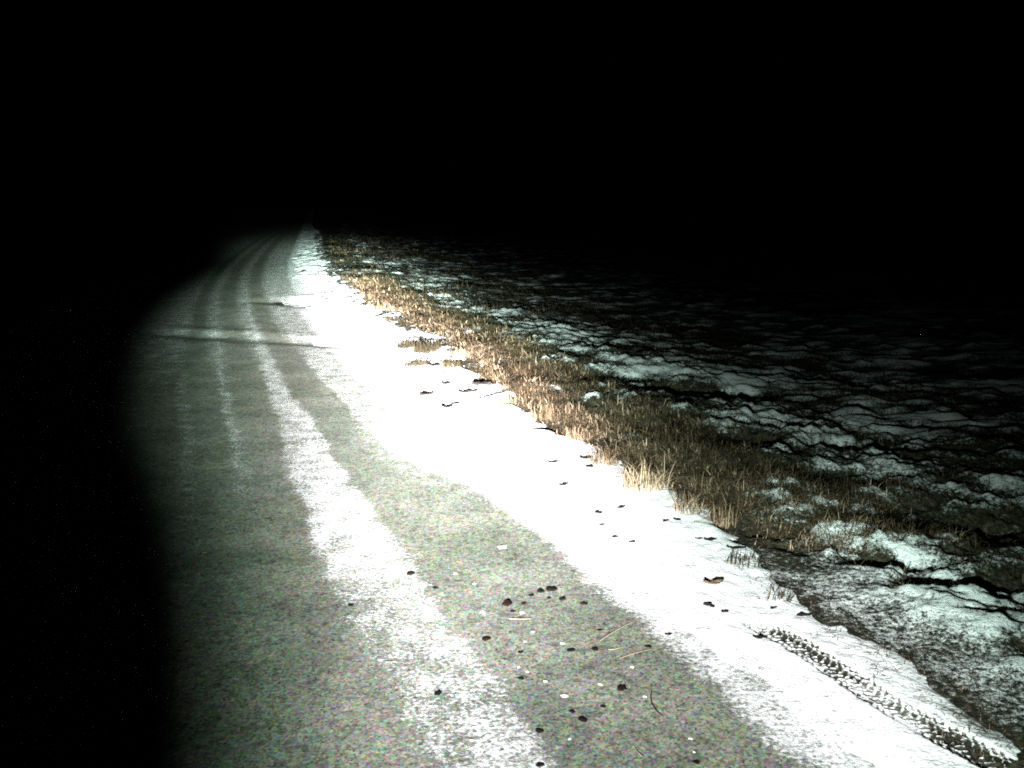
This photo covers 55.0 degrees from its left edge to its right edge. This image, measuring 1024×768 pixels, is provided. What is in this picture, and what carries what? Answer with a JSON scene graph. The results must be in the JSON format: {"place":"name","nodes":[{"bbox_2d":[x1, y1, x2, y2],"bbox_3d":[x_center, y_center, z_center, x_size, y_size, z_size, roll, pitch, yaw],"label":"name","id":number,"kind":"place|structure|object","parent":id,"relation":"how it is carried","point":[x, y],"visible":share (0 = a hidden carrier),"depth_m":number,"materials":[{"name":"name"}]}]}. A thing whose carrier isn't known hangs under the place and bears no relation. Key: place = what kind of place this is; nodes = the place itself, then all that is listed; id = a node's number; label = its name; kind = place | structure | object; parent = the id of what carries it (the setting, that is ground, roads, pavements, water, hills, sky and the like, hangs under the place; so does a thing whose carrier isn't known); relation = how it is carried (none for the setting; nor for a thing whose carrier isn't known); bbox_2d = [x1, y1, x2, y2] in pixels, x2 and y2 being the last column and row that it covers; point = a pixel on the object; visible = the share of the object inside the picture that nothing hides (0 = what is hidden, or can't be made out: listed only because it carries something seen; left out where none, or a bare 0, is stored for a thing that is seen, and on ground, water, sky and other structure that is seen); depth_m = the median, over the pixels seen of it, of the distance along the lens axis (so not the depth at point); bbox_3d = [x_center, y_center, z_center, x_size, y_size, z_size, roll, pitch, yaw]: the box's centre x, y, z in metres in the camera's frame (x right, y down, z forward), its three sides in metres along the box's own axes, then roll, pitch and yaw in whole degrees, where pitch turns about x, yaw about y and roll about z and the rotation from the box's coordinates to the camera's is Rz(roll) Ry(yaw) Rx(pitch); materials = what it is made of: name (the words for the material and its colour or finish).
{"place":"outdoors","nodes":[
{"label":"outdoors","id":0,"kind":"place"},
{"bbox_2d":[0,207,986,767],"bbox_3d":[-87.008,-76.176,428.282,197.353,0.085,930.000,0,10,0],"label":"road","id":1,"kind":"structure","parent":0,"point":[228,491],"depth_m":4.79,"materials":[{"name":"grey asphalt"}]},
{"bbox_2d":[434,689,441,694],"bbox_3d":[-0.278,1.157,3.692,0.029,0.004,0.046,0,10,0],"label":"dirt clod","id":2,"kind":"object","parent":1,"relation":"on","point":[438,692],"visible":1,"depth_m":3.69,"materials":[{"name":"brown soil"}]},
{"bbox_2d":[482,636,490,640],"bbox_3d":[-0.109,1.072,4.146,0.035,0.009,0.040,8,13,36],"label":"dirt clod","id":3,"kind":"object","parent":1,"relation":"on","point":[485,638],"visible":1,"depth_m":4.14,"materials":[{"name":"brown soil"}]},
{"bbox_2d":[502,599,511,606],"bbox_3d":[-0.023,1.003,4.513,0.050,0.014,0.068,0,10,0],"label":"dirt clod","id":4,"kind":"object","parent":1,"relation":"on","point":[507,602],"visible":1,"depth_m":4.51,"materials":[{"name":"brown soil"}]},
{"bbox_2d":[535,728,543,732],"bbox_3d":[0.097,1.205,3.424,0.031,0.007,0.031,0,10,0],"label":"dirt clod","id":5,"kind":"object","parent":1,"relation":"on","point":[539,730],"visible":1,"depth_m":3.42,"materials":[{"name":"brown soil"}]},
{"bbox_2d":[536,762,544,766],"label":"dirt clod","id":6,"kind":"object","parent":1,"relation":"on","point":[538,764],"visible":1,"depth_m":3.21,"materials":[{"name":"brown soil"}]},
{"bbox_2d":[546,586,556,590],"bbox_3d":[0.188,0.973,4.691,0.055,0.011,0.058,0,10,0],"label":"dirt clod","id":7,"kind":"object","parent":1,"relation":"on","point":[551,588],"visible":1,"depth_m":4.68,"materials":[{"name":"brown soil"}]},
{"bbox_2d":[578,716,586,721],"bbox_3d":[0.253,1.190,3.499,0.038,0.008,0.035,6,12,29],"label":"dirt clod","id":8,"kind":"object","parent":1,"relation":"on","point":[582,718],"visible":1,"depth_m":3.49,"materials":[{"name":"brown soil"}]},
{"bbox_2d":[600,621,633,640],"bbox_3d":[0.449,1.056,4.212,0.009,0.004,0.252,9,13,39],"label":"straw","id":9,"kind":"object","parent":1,"relation":"on","point":[613,632],"visible":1,"depth_m":4.19,"materials":[{"name":"beige plant"}]},
{"bbox_2d":[617,685,626,690],"bbox_3d":[0.413,1.148,3.721,0.037,0.011,0.038,-7,12,-32],"label":"dirt clod","id":10,"kind":"object","parent":1,"relation":"on","point":[621,687],"visible":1,"depth_m":3.71,"materials":[{"name":"brown soil"}]},
{"bbox_2d":[282,209,1019,767],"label":"snow","id":11,"kind":"structure","parent":1,"relation":"on","point":[826,691],"depth_m":4.95,"materials":[{"name":"white snow"}]},
{"bbox_2d":[389,338,421,349],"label":"grass tuft","id":12,"kind":"object","parent":11,"relation":"on","point":[406,344],"visible":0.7,"depth_m":12.25,"materials":[{"name":"beige plant"}]},
{"bbox_2d":[403,356,430,367],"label":"grass tuft","id":13,"kind":"object","parent":11,"relation":"on","point":[412,364],"visible":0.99,"depth_m":10.91,"materials":[{"name":"beige plant"}]},
{"bbox_2d":[405,337,444,353],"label":"grass tuft","id":14,"kind":"object","parent":11,"relation":"on","point":[424,349],"visible":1,"depth_m":11.86,"materials":[{"name":"beige plant"}]},
{"bbox_2d":[419,392,432,395],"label":"dead leaf","id":15,"kind":"object","parent":11,"relation":"on","point":[425,393],"visible":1,"depth_m":9.38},
{"bbox_2d":[442,358,463,367],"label":"grass tuft","id":16,"kind":"object","parent":11,"relation":"on","point":[450,364],"visible":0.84,"depth_m":10.83,"materials":[{"name":"beige plant"}]},
{"bbox_2d":[458,390,470,392],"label":"dead leaf","id":17,"kind":"object","parent":11,"relation":"on","point":[464,391],"visible":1,"depth_m":9.39,"materials":[{"name":"plant"}]},
{"bbox_2d":[472,380,490,384],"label":"dead leaf","id":18,"kind":"object","parent":11,"relation":"on","point":[482,382],"visible":1,"depth_m":9.69,"materials":[{"name":"plant"}]},
{"bbox_2d":[577,446,624,468],"bbox_3d":[0.624,0.480,6.779,0.489,0.172,0.464,0,10,0],"label":"grass tuft","id":19,"kind":"object","parent":11,"relation":"on","point":[604,460],"visible":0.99,"depth_m":6.75,"materials":[{"name":"beige plant"}]},
{"bbox_2d":[597,453,697,493],"bbox_3d":[0.835,0.549,6.175,0.661,0.249,0.824,-7,12,-32],"label":"grass tuft","id":20,"kind":"object","parent":11,"relation":"on","point":[646,481],"visible":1,"depth_m":6.18,"materials":[{"name":"beige plant"}]},
{"bbox_2d":[653,488,715,515],"bbox_3d":[1.073,0.674,5.785,0.466,0.154,0.420,-8,13,-39],"label":"grass tuft","id":21,"kind":"object","parent":11,"relation":"on","point":[694,502],"visible":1,"depth_m":5.75,"materials":[{"name":"beige plant"}]},
{"bbox_2d":[703,602,714,606],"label":"dead leaf","id":22,"kind":"object","parent":11,"relation":"on","point":[708,604],"visible":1,"depth_m":4.44,"materials":[{"name":"brown plant"}]},
{"bbox_2d":[703,579,722,583],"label":"dead leaf","id":23,"kind":"object","parent":11,"relation":"on","point":[715,581],"visible":1,"depth_m":4.69,"materials":[{"name":"brown plant"}]},
{"bbox_2d":[726,545,744,548],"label":"dead leaf","id":24,"kind":"object","parent":11,"relation":"on","point":[736,547],"visible":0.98,"depth_m":5.16,"materials":[{"name":"plant"}]},
{"bbox_2d":[718,544,760,568],"bbox_3d":[1.153,0.872,4.982,0.239,0.081,0.361,3,11,16],"label":"grass tuft","id":25,"kind":"object","parent":11,"relation":"on","point":[737,557],"visible":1,"depth_m":4.96,"materials":[{"name":"beige plant"}]},
{"bbox_2d":[753,635,767,638],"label":"dead leaf","id":26,"kind":"object","parent":11,"relation":"on","point":[759,636],"visible":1,"depth_m":4.11,"materials":[{"name":"brown plant"}]},
{"bbox_2d":[749,584,794,602],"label":"grass tuft","id":27,"kind":"object","parent":11,"relation":"on","point":[782,595],"visible":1,"depth_m":4.52,"materials":[{"name":"plant"}]},
{"bbox_2d":[796,612,810,615],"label":"dead leaf","id":28,"kind":"object","parent":11,"relation":"on","point":[801,614],"visible":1,"depth_m":4.34,"materials":[{"name":"brown plant"}]},
{"bbox_2d":[0,206,1023,767],"bbox_3d":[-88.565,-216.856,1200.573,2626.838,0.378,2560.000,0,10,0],"label":"ground","id":29,"kind":"structure","parent":0,"point":[922,292],"depth_m":14.60,"materials":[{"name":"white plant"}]},
{"bbox_2d":[367,301,388,310],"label":"grass tuft","id":30,"kind":"object","parent":29,"relation":"on","point":[374,307],"visible":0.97,"depth_m":16.61,"materials":[{"name":"beige plant"}]},
{"bbox_2d":[450,346,476,357],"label":"grass tuft","id":31,"kind":"object","parent":29,"relation":"on","point":[456,354],"visible":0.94,"depth_m":11.48,"materials":[{"name":"beige plant"}]},
{"bbox_2d":[488,393,519,404],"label":"grass tuft","id":32,"kind":"object","parent":29,"relation":"on","point":[500,401],"visible":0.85,"depth_m":8.85,"materials":[{"name":"beige plant"}]},
{"bbox_2d":[526,404,569,422],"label":"grass tuft","id":33,"kind":"object","parent":29,"relation":"on","point":[547,415],"visible":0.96,"depth_m":8.23,"materials":[{"name":"beige plant"}]},
{"bbox_2d":[534,427,594,441],"bbox_3d":[0.398,0.381,7.469,0.540,0.160,0.396,0,10,0],"label":"grass tuft","id":34,"kind":"object","parent":29,"relation":"on","point":[575,436],"visible":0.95,"depth_m":7.47,"materials":[{"name":"beige plant"}]},
{"bbox_2d":[324,234,999,565],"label":"dry grass","id":35,"kind":"structure","parent":29,"relation":"on","point":[724,448],"depth_m":7.98,"materials":[{"name":"brown plant"}]},
{"bbox_2d":[663,441,726,470],"bbox_3d":[1.261,0.478,6.641,0.578,0.209,0.473,0,10,0],"label":"grass tuft","id":36,"kind":"object","parent":35,"relation":"on","point":[704,458],"visible":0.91,"depth_m":6.65,"materials":[{"name":"brown plant"}]},
{"bbox_2d":[632,423,698,450],"bbox_3d":[1.143,0.374,7.222,0.564,0.245,0.634,0,10,0],"label":"grass tuft","id":37,"kind":"object","parent":29,"relation":"on","point":[657,441],"visible":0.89,"depth_m":7.15,"materials":[{"name":"brown plant"}]},
{"bbox_2d":[694,501,756,530],"bbox_3d":[1.216,0.743,5.602,0.552,0.146,0.413,-4,11,-20],"label":"grass tuft","id":38,"kind":"object","parent":29,"relation":"on","point":[722,522],"visible":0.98,"depth_m":5.60,"materials":[{"name":"beige plant"}]},
{"bbox_2d":[0,0,1023,205],"label":"sky","id":39,"kind":"structure","parent":0,"point":[103,102],"materials":[{"name":"black"}]}
]}

